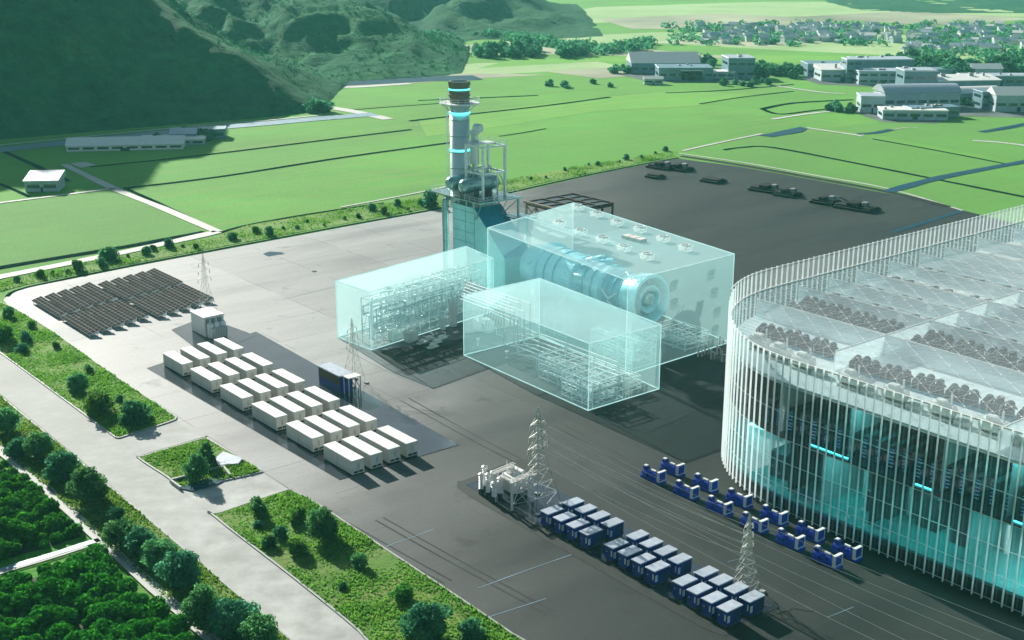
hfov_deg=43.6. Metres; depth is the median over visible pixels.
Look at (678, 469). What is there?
generator set
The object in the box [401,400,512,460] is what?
tyre track
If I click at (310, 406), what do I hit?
battery container
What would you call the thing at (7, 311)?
shrub
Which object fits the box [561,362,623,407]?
pipe skid
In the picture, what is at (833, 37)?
house
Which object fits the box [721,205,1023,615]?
glass data hall
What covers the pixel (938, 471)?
server rack
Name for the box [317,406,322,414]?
door
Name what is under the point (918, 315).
equipment row
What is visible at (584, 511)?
transformer kiosk
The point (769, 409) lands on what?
server rack
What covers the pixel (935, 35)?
house
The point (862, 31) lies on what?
house
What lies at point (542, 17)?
hill
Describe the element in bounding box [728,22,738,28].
house
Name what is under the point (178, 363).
battery container
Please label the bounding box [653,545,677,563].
transformer kiosk
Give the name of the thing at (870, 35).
house
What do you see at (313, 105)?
tree
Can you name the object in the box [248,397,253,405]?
door
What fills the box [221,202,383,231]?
ditch
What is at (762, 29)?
house
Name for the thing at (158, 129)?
path
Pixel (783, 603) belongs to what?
apron
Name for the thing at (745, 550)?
power line
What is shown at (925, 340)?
cooling machine
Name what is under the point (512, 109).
ditch
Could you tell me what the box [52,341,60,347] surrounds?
shrub
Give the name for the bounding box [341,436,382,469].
battery container
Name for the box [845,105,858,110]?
tree
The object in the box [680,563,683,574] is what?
door
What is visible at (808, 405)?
server rack
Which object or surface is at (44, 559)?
path
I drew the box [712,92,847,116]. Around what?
field
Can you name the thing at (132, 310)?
solar table
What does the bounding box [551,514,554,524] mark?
door
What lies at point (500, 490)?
insulator column
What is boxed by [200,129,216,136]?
tree
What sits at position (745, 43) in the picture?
field
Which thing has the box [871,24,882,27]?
house
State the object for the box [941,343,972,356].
cooling machine
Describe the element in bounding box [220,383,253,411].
battery container
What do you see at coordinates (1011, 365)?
cooling machine
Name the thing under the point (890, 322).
cooling machine
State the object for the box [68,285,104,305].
solar table
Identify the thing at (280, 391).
door
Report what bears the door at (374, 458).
in the battery container at (371, 455)
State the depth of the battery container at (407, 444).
251.42 m
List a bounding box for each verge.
[0,153,672,289]
[0,303,174,437]
[0,398,287,639]
[140,437,259,484]
[214,490,519,639]
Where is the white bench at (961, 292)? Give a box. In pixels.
[951,288,993,299]
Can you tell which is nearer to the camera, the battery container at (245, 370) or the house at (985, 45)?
the battery container at (245, 370)
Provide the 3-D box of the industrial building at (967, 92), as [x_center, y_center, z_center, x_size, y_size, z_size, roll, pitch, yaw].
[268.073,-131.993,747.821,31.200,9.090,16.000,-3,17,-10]
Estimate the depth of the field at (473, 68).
928.41 m
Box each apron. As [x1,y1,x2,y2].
[373,337,476,375]
[457,459,813,635]
[590,345,723,432]
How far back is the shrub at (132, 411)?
266.05 m
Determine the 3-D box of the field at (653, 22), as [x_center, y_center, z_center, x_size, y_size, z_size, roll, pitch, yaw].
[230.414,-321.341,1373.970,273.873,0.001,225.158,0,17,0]
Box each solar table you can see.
[31,296,66,318]
[44,292,79,312]
[56,289,92,308]
[60,313,98,336]
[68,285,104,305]
[73,309,111,332]
[80,282,116,301]
[86,306,124,327]
[97,280,133,300]
[98,302,136,324]
[110,277,146,295]
[110,298,148,320]
[122,274,158,293]
[127,296,166,317]
[134,271,170,290]
[140,293,178,312]
[146,268,182,286]
[151,290,190,309]
[163,286,202,306]
[174,283,213,302]
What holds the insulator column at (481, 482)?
on the pad at (525, 510)
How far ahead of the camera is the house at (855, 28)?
1218.62 m
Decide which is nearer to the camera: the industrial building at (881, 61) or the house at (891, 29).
the industrial building at (881, 61)
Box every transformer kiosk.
[540,505,563,528]
[553,511,576,534]
[562,497,584,513]
[566,518,589,541]
[575,503,597,520]
[579,525,602,549]
[587,510,610,527]
[601,517,624,540]
[604,538,628,562]
[617,545,641,570]
[626,529,649,547]
[631,552,655,578]
[639,537,663,555]
[645,560,670,586]
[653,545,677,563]
[668,553,692,578]
[672,574,697,600]
[686,582,712,609]
[694,565,718,584]
[701,590,727,618]
[708,573,733,593]
[716,599,742,627]
[724,581,749,602]
[739,590,765,617]
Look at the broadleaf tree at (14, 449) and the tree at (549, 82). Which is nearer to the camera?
the broadleaf tree at (14, 449)
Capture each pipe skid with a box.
[534,301,583,338]
[538,349,594,387]
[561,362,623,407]
[585,360,641,393]
[590,322,656,370]
[649,319,707,351]
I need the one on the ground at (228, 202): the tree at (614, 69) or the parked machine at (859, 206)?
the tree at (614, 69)
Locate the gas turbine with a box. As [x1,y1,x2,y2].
[519,242,669,340]
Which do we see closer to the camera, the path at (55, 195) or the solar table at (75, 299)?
the solar table at (75, 299)
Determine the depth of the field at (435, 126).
726.76 m
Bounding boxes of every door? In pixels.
[183,364,187,372]
[188,363,192,371]
[200,360,205,366]
[212,381,216,389]
[217,380,221,387]
[218,355,222,362]
[229,376,234,383]
[234,350,238,357]
[234,375,239,382]
[239,349,243,356]
[243,399,247,407]
[247,371,251,378]
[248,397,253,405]
[252,370,256,377]
[261,393,265,401]
[264,366,268,373]
[266,392,270,400]
[276,418,281,426]
[278,388,283,395]
[282,416,286,425]
[283,387,287,395]
[295,383,300,390]
[295,412,299,420]
[300,382,304,390]
[300,411,304,419]
[312,407,317,414]
[313,439,318,447]
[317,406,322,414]
[318,437,323,446]
[330,402,334,409]
[331,433,336,441]
[335,400,339,409]
[337,431,341,440]
[345,381,348,392]
[349,428,354,436]
[353,461,357,470]
[354,426,359,434]
[358,459,363,469]
[367,422,371,430]
[371,455,376,464]
[372,421,376,429]
[377,454,381,463]
[389,449,394,458]
[395,448,399,457]
[407,444,411,453]
[412,442,417,451]
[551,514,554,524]
[564,520,567,531]
[577,527,580,538]
[591,535,593,545]
[612,526,615,537]
[643,563,646,574]
[658,571,660,582]
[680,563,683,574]
[714,602,718,614]
[730,611,733,623]
[737,592,740,602]
[752,601,756,613]
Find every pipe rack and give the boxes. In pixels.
[360,267,481,344]
[384,265,469,325]
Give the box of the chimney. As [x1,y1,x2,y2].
[439,80,479,281]
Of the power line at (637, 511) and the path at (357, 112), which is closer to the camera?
the power line at (637, 511)
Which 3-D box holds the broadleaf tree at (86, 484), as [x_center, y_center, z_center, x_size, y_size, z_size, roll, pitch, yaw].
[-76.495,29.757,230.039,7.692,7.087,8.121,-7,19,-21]
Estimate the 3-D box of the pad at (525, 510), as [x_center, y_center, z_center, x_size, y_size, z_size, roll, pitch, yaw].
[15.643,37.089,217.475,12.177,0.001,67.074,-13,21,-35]
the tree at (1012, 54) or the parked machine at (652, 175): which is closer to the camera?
the parked machine at (652, 175)
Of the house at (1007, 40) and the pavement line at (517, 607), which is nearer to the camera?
the pavement line at (517, 607)
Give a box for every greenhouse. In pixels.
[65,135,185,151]
[142,134,206,144]
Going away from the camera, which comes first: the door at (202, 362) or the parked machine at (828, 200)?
the door at (202, 362)
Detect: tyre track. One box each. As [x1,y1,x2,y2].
[276,481,450,580]
[375,520,546,613]
[383,517,553,610]
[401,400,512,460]
[409,398,521,458]
[414,566,443,582]
[555,426,724,519]
[563,424,732,517]
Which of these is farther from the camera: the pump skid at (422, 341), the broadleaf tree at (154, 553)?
the pump skid at (422, 341)
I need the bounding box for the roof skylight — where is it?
[622,234,646,242]
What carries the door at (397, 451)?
in the battery container at (389, 449)
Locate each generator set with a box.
[640,464,666,485]
[659,457,685,477]
[673,479,699,501]
[692,472,718,494]
[705,495,733,517]
[725,487,752,509]
[739,511,768,534]
[759,504,788,527]
[774,527,805,552]
[794,520,824,544]
[811,544,842,570]
[830,537,862,562]
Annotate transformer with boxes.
[499,462,528,498]
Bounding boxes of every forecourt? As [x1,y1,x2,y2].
[120,420,200,455]
[168,473,287,511]
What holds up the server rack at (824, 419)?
on the glass data hall
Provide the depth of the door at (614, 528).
216.25 m
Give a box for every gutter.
[6,157,677,295]
[681,155,951,206]
[891,211,962,232]
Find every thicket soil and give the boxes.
[1,570,175,639]
[3,469,80,558]
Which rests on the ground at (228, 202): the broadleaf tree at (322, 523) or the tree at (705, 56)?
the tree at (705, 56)
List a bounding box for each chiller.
[748,329,771,354]
[767,338,792,364]
[789,348,827,377]
[837,365,877,396]
[880,379,923,411]
[927,395,972,428]
[976,411,1023,445]
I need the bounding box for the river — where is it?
[346,75,481,85]
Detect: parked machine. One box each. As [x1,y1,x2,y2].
[644,172,666,178]
[645,161,671,170]
[669,162,694,171]
[699,176,726,183]
[747,183,782,193]
[772,187,803,197]
[809,194,847,205]
[832,200,881,213]
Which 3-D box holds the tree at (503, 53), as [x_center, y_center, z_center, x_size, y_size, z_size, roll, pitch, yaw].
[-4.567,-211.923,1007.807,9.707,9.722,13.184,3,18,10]
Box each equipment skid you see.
[386,328,403,341]
[402,329,418,343]
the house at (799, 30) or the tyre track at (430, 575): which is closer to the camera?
the tyre track at (430, 575)
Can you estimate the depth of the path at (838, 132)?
639.00 m
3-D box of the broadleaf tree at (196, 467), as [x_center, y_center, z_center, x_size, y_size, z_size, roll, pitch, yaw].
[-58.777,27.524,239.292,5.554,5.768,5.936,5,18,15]
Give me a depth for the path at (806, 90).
799.41 m
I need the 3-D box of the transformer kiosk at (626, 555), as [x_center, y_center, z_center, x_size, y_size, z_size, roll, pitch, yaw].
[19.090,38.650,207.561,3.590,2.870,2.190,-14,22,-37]
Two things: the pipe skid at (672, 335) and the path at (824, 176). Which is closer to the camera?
the pipe skid at (672, 335)
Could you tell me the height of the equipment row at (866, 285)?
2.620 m
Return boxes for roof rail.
[525,217,631,248]
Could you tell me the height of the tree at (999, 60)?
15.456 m
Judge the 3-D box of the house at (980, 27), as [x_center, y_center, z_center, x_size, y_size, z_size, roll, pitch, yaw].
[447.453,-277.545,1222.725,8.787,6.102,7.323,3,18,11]
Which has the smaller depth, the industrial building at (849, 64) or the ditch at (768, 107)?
the ditch at (768, 107)
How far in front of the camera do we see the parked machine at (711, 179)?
515.96 m
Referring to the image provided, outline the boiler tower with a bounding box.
[430,123,537,304]
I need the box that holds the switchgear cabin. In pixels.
[317,362,352,393]
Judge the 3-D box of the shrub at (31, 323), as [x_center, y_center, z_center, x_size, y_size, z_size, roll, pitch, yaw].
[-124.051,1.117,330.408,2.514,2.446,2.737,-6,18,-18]
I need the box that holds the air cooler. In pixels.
[523,193,613,227]
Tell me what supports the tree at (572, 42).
on the ground at (228, 202)
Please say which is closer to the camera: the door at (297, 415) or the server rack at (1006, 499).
the server rack at (1006, 499)
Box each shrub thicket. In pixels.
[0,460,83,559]
[0,542,194,639]
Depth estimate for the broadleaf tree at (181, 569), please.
200.21 m
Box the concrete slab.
[216,451,241,465]
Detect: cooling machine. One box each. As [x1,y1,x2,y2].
[756,323,783,342]
[781,329,810,351]
[787,301,811,312]
[800,296,826,310]
[806,337,837,360]
[811,307,837,319]
[826,303,852,316]
[837,314,864,326]
[849,355,881,377]
[852,311,878,326]
[863,321,890,333]
[878,364,913,387]
[879,318,905,331]
[909,373,946,397]
[911,334,940,348]
[924,329,954,348]
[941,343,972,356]
[944,383,980,408]
[954,338,985,357]
[973,352,1004,366]
[977,394,1017,420]
[985,346,1018,367]
[1006,361,1023,371]
[1014,406,1023,420]
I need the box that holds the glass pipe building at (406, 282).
[335,246,493,349]
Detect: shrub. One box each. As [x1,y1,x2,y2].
[0,324,14,342]
[1,306,14,318]
[13,276,20,281]
[13,342,29,351]
[19,330,32,341]
[26,320,35,327]
[34,269,44,277]
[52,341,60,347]
[66,372,90,392]
[72,259,85,270]
[82,391,114,415]
[84,364,93,372]
[97,246,119,260]
[97,257,107,266]
[114,395,123,401]
[118,400,151,425]
[141,246,151,254]
[150,244,157,249]
[163,237,173,247]
[192,243,198,248]
[196,441,216,465]
[227,232,237,239]
[248,496,268,519]
[251,226,260,231]
[252,519,264,528]
[260,534,277,548]
[264,226,273,234]
[271,525,287,540]
[286,505,306,524]
[286,536,309,555]
[337,582,347,590]
[350,552,367,569]
[367,203,376,210]
[380,206,387,213]
[389,582,414,602]
[393,198,400,205]
[421,189,438,206]
[457,617,485,639]
[622,154,629,159]
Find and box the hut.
[643,76,663,83]
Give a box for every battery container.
[163,351,192,376]
[180,346,210,368]
[190,366,221,393]
[197,342,227,364]
[208,362,239,385]
[214,337,243,359]
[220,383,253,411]
[225,357,256,380]
[237,378,270,403]
[242,352,273,375]
[252,401,287,430]
[255,373,288,398]
[269,396,304,422]
[271,369,305,393]
[286,420,323,452]
[287,391,322,417]
[304,386,339,412]
[304,415,341,443]
[322,410,359,438]
[323,441,363,475]
[339,405,376,432]
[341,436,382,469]
[360,430,400,463]
[377,425,417,457]
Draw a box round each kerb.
[0,302,177,438]
[0,395,292,639]
[136,436,262,489]
[207,488,524,639]
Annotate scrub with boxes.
[0,0,348,128]
[177,0,471,77]
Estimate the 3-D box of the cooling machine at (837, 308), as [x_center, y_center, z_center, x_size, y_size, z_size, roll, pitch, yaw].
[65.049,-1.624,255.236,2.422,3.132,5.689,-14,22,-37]
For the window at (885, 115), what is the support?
in the industrial building at (891, 112)
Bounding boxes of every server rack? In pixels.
[764,396,779,424]
[776,404,779,427]
[788,398,825,432]
[799,402,837,437]
[811,406,849,441]
[823,412,850,446]
[836,422,849,450]
[848,420,887,455]
[861,423,898,460]
[874,427,913,465]
[888,432,926,470]
[901,437,940,475]
[915,443,943,480]
[929,455,942,485]
[945,452,983,491]
[958,456,996,496]
[973,461,1012,502]
[988,471,1011,507]
[1004,485,1009,512]
[1019,492,1023,518]
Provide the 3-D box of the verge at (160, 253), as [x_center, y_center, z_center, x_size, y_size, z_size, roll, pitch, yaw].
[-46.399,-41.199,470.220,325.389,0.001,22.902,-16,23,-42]
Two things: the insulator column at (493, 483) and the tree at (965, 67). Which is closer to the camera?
the insulator column at (493, 483)
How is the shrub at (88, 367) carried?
on the verge at (49, 348)
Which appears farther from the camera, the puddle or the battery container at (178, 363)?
the puddle
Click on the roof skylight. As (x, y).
(635, 238)
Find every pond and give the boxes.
[70,162,94,166]
[761,127,806,136]
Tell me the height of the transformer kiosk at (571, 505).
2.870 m
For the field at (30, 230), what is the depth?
443.12 m
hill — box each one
[0,0,348,139]
[176,0,472,80]
[365,0,602,39]
[825,0,1023,12]
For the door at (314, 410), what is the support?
in the battery container at (310, 406)
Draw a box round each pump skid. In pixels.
[416,336,428,344]
[425,332,434,340]
[426,340,438,348]
[430,336,441,343]
[436,332,447,339]
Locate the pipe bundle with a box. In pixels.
[460,282,619,390]
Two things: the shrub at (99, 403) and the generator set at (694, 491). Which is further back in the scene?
the shrub at (99, 403)
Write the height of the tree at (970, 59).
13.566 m
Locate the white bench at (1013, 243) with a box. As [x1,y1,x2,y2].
[1008,242,1023,246]
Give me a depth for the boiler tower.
353.70 m
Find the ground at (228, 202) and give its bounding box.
[0,0,1023,639]
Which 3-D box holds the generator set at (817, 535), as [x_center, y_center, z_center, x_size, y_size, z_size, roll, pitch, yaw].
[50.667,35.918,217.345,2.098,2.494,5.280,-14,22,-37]
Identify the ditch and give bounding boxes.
[0,183,30,196]
[0,231,203,268]
[3,151,69,181]
[89,129,411,166]
[123,142,449,187]
[123,188,187,215]
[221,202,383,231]
[353,103,438,109]
[408,97,609,120]
[418,95,537,100]
[665,84,793,92]
[699,91,791,103]
[722,146,1023,196]
[759,99,852,108]
[761,107,845,113]
[875,139,1003,163]
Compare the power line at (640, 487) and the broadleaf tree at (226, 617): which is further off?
the power line at (640, 487)
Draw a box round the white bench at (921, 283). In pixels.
[888,274,947,289]
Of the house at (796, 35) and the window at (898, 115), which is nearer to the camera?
the window at (898, 115)
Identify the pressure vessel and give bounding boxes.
[440,313,445,329]
[449,294,458,326]
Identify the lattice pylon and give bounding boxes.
[197,252,213,308]
[345,318,368,387]
[510,407,562,515]
[733,513,765,593]
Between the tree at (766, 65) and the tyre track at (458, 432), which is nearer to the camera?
the tyre track at (458, 432)
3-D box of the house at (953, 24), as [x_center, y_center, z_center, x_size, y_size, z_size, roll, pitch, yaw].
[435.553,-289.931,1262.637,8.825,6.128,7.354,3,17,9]
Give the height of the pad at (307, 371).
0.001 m
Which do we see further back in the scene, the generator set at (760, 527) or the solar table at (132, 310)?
the solar table at (132, 310)
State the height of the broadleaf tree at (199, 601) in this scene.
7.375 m
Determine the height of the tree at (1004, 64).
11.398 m
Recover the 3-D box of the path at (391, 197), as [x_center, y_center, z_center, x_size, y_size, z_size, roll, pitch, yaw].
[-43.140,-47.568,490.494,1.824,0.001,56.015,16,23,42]
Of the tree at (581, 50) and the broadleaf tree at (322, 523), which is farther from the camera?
the tree at (581, 50)
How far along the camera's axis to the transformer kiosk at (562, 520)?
218.59 m
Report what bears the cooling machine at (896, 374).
on the glass data hall
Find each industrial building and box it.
[626,52,700,72]
[655,63,713,79]
[681,70,702,79]
[713,69,735,77]
[721,54,755,77]
[800,60,867,76]
[813,62,844,80]
[841,57,862,81]
[847,55,914,67]
[853,68,895,83]
[856,92,885,112]
[872,83,961,105]
[877,105,948,119]
[895,66,938,83]
[903,104,960,116]
[920,66,956,73]
[937,72,1001,85]
[956,72,1023,85]
[960,86,990,103]
[972,89,989,108]
[987,86,1023,111]
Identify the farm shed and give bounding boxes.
[22,170,65,191]
[169,127,197,135]
[198,126,226,138]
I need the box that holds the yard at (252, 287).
[0,159,1023,639]
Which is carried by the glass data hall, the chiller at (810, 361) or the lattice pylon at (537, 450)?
the chiller at (810, 361)
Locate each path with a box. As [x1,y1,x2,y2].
[0,188,108,202]
[0,231,221,278]
[0,445,220,639]
[0,538,99,571]
[0,546,87,573]
[1,115,318,144]
[61,164,221,231]
[332,106,392,119]
[341,186,445,206]
[344,83,409,87]
[679,153,960,209]
[682,133,760,150]
[772,110,930,120]
[773,85,844,93]
[807,127,862,135]
[973,140,1023,145]
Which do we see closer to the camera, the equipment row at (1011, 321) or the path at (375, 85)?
the equipment row at (1011, 321)
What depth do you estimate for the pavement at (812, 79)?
840.23 m
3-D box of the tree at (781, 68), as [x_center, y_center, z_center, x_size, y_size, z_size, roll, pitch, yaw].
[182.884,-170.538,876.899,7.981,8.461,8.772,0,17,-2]
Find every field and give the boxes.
[0,191,201,265]
[101,140,407,188]
[347,89,597,108]
[348,73,534,85]
[419,90,758,135]
[462,61,612,73]
[466,44,766,59]
[470,125,731,180]
[481,55,846,67]
[506,31,1018,59]
[547,67,783,77]
[583,2,1023,22]
[600,14,851,28]
[653,37,821,46]
[694,134,1023,224]
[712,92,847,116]
[802,11,1023,24]
[824,119,1023,160]
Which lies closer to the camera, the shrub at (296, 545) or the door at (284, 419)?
the shrub at (296, 545)
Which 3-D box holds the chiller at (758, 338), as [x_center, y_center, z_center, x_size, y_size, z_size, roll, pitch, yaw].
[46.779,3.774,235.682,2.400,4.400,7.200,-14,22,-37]
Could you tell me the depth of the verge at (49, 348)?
300.16 m
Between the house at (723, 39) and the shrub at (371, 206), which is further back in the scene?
the house at (723, 39)
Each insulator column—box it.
[478,472,483,494]
[481,465,487,491]
[485,473,490,498]
[489,471,493,493]
[491,481,496,502]
[497,477,502,498]
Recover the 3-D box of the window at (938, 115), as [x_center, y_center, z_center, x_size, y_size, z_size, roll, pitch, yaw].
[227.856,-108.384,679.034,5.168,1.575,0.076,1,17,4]
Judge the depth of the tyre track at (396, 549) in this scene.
213.39 m
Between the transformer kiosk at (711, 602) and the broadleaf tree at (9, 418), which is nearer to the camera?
the transformer kiosk at (711, 602)
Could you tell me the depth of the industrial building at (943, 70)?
855.95 m
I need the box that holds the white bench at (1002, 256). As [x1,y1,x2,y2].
[976,250,1023,262]
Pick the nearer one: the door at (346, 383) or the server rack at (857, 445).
the server rack at (857, 445)
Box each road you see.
[0,112,379,151]
[0,355,364,639]
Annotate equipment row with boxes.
[826,290,858,299]
[856,282,887,290]
[865,300,898,309]
[887,273,918,283]
[894,291,927,300]
[905,310,933,319]
[921,265,950,272]
[925,282,958,291]
[934,301,963,309]
[954,323,992,333]
[956,273,989,281]
[964,292,992,300]
[983,314,1020,323]
[996,282,1023,289]
[1001,336,1023,341]
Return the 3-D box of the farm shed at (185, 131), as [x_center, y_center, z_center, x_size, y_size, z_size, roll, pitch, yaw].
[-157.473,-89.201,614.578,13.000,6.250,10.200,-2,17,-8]
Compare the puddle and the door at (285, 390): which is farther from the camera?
the puddle
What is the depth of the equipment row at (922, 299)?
262.57 m
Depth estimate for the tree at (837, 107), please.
707.75 m
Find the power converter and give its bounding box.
[189,307,227,338]
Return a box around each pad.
[148,332,458,479]
[172,322,255,347]
[466,470,778,628]
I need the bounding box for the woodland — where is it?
[419,18,1023,59]
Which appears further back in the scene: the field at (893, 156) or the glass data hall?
the field at (893, 156)
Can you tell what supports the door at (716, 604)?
in the transformer kiosk at (711, 602)
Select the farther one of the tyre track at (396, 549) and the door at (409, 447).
the door at (409, 447)
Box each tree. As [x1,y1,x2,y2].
[0,406,22,433]
[2,436,25,458]
[22,432,54,459]
[40,448,81,482]
[64,466,108,503]
[101,517,136,548]
[102,506,125,521]
[122,525,158,558]
[138,537,178,570]
[152,549,200,589]
[179,582,219,632]
[181,453,210,481]
[196,128,203,134]
[200,128,214,141]
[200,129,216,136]
[205,596,260,639]
[236,611,278,639]
[304,98,320,106]
[304,505,338,538]
[308,101,320,113]
[315,99,328,112]
[318,99,334,112]
[398,601,454,639]
[451,43,459,49]
[471,43,483,54]
[473,45,484,56]
[481,41,496,57]
[491,41,500,55]
[492,39,509,51]
[500,45,508,55]
[504,45,521,57]
[510,38,523,54]
[520,43,539,55]
[521,35,536,45]
[522,39,540,51]
[525,47,538,57]
[535,40,542,50]
[543,79,553,85]
[554,44,572,57]
[560,80,568,86]
[564,48,576,57]
[567,40,584,45]
[571,42,591,55]
[589,78,596,83]
[607,65,622,73]
[623,65,631,73]
[699,52,712,63]
[704,54,717,62]
[705,59,715,67]
[719,77,728,85]
[731,78,737,84]
[738,81,745,85]
[752,67,760,77]
[755,59,765,67]
[757,67,769,77]
[761,62,774,73]
[764,77,771,84]
[767,64,779,75]
[776,65,784,75]
[784,62,800,75]
[787,69,798,78]
[795,64,801,72]
[824,104,832,110]
[830,99,840,109]
[832,103,843,111]
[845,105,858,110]
[846,102,857,112]
[894,51,905,55]
[905,46,919,57]
[905,48,916,56]
[913,54,931,66]
[917,60,933,66]
[932,57,942,66]
[936,53,948,58]
[939,56,959,67]
[942,64,960,73]
[950,60,975,72]
[960,98,971,104]
[963,57,974,62]
[984,51,1013,62]
[993,56,1011,65]
[995,58,1017,72]
[1001,61,1008,72]
[1006,49,1023,57]
[1008,54,1023,72]
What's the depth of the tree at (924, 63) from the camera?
901.66 m
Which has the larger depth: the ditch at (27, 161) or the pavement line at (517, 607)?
the ditch at (27, 161)
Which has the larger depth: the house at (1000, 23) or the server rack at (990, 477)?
the house at (1000, 23)
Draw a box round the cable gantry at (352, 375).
[343,373,360,396]
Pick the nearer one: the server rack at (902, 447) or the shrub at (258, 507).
the server rack at (902, 447)
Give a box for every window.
[27,185,39,187]
[43,184,55,187]
[884,114,893,116]
[897,114,906,116]
[923,114,933,116]
[936,114,946,116]
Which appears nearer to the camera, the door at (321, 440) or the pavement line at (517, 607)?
the pavement line at (517, 607)
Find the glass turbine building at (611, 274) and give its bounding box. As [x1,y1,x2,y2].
[487,202,734,375]
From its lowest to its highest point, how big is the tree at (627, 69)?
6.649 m
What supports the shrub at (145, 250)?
on the verge at (160, 253)
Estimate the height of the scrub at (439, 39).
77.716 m
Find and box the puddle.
[264,251,283,255]
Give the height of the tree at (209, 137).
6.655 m
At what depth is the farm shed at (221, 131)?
621.42 m
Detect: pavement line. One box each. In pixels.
[479,555,569,587]
[489,598,545,616]
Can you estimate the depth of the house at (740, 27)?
1220.16 m
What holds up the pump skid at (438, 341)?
on the apron at (418, 358)
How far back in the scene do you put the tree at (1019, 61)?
869.04 m
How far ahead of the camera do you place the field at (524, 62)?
982.71 m
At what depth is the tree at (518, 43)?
1009.06 m
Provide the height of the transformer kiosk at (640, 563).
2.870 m
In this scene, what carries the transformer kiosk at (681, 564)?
on the pad at (525, 510)
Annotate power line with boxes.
[360,340,439,384]
[529,443,945,639]
[529,456,872,639]
[531,431,1010,639]
[531,457,738,552]
[534,433,741,532]
[534,446,742,543]
[546,425,751,527]
[547,436,978,639]
[548,447,903,639]
[552,439,743,533]
[555,451,740,541]
[557,430,1019,629]
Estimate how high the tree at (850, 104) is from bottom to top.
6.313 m
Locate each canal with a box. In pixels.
[858,129,893,133]
[882,160,1023,191]
[979,123,1023,131]
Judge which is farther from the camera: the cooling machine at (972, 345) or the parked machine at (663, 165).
the parked machine at (663, 165)
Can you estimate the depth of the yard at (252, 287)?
286.55 m
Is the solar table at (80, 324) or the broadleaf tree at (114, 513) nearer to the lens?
the broadleaf tree at (114, 513)
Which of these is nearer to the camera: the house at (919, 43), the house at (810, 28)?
the house at (919, 43)
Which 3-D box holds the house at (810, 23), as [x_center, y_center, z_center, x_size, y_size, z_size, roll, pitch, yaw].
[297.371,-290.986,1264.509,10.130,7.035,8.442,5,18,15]
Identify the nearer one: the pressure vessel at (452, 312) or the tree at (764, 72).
the pressure vessel at (452, 312)
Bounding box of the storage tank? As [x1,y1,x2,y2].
[473,315,502,336]
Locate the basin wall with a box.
[169,465,230,489]
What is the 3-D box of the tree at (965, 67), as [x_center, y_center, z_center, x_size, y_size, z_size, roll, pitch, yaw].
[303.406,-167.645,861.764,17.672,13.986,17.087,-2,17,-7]
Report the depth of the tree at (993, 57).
879.59 m
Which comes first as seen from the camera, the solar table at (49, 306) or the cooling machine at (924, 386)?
the cooling machine at (924, 386)
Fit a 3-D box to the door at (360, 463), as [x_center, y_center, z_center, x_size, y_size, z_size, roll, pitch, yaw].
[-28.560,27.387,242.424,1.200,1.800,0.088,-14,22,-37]
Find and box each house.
[694,22,705,28]
[703,28,710,31]
[708,33,718,39]
[718,36,730,43]
[722,24,730,29]
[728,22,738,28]
[729,29,740,34]
[734,26,744,30]
[742,23,752,28]
[742,32,752,35]
[745,29,756,36]
[745,35,753,40]
[750,22,758,28]
[758,28,769,32]
[758,34,769,36]
[758,37,769,43]
[764,23,774,30]
[775,25,785,31]
[778,28,791,33]
[780,34,794,42]
[789,33,798,39]
[796,29,804,33]
[800,36,810,42]
[806,26,817,31]
[808,22,818,25]
[813,35,819,40]
[816,30,828,35]
[821,22,831,26]
[821,35,829,41]
[827,34,837,41]
[831,26,838,31]
[843,31,856,37]
[850,26,860,30]
[850,35,862,42]
[858,29,868,34]
[864,32,877,40]
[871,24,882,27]
[871,27,880,33]
[881,32,890,37]
[884,26,894,31]
[885,34,894,39]
[888,27,897,32]
[889,35,901,42]
[901,47,908,52]
[906,43,918,49]
[910,41,922,45]
[921,29,932,32]
[926,33,938,38]
[929,39,940,42]
[936,45,950,52]
[939,28,949,33]
[948,23,958,27]
[948,34,959,40]
[949,42,962,49]
[957,24,968,27]
[957,30,970,37]
[961,27,973,31]
[964,41,977,49]
[969,63,1003,72]
[971,30,981,35]
[975,26,985,29]
[978,32,990,36]
[979,43,992,51]
[983,35,995,39]
[985,24,994,29]
[991,37,1003,43]
[992,45,999,50]
[994,21,1004,27]
[997,38,1010,45]
[1006,37,1017,44]
[1011,25,1022,29]
[1012,30,1023,35]
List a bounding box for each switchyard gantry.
[492,462,515,501]
[509,470,534,510]
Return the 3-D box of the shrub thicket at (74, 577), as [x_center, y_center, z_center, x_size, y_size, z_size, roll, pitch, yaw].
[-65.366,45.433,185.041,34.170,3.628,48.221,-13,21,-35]
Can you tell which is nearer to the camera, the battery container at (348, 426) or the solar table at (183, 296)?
the battery container at (348, 426)
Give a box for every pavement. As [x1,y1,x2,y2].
[622,73,758,82]
[801,75,875,86]
[856,104,1023,122]
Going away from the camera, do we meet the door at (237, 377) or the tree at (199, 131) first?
the door at (237, 377)
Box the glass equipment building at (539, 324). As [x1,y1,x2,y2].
[463,278,661,410]
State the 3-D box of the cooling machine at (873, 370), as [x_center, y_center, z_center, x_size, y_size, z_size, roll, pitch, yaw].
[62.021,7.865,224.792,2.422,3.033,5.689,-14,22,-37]
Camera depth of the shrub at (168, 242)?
411.64 m
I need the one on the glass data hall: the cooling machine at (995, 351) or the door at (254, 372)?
the cooling machine at (995, 351)
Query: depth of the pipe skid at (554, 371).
291.15 m
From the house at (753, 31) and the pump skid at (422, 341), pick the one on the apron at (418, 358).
the pump skid at (422, 341)

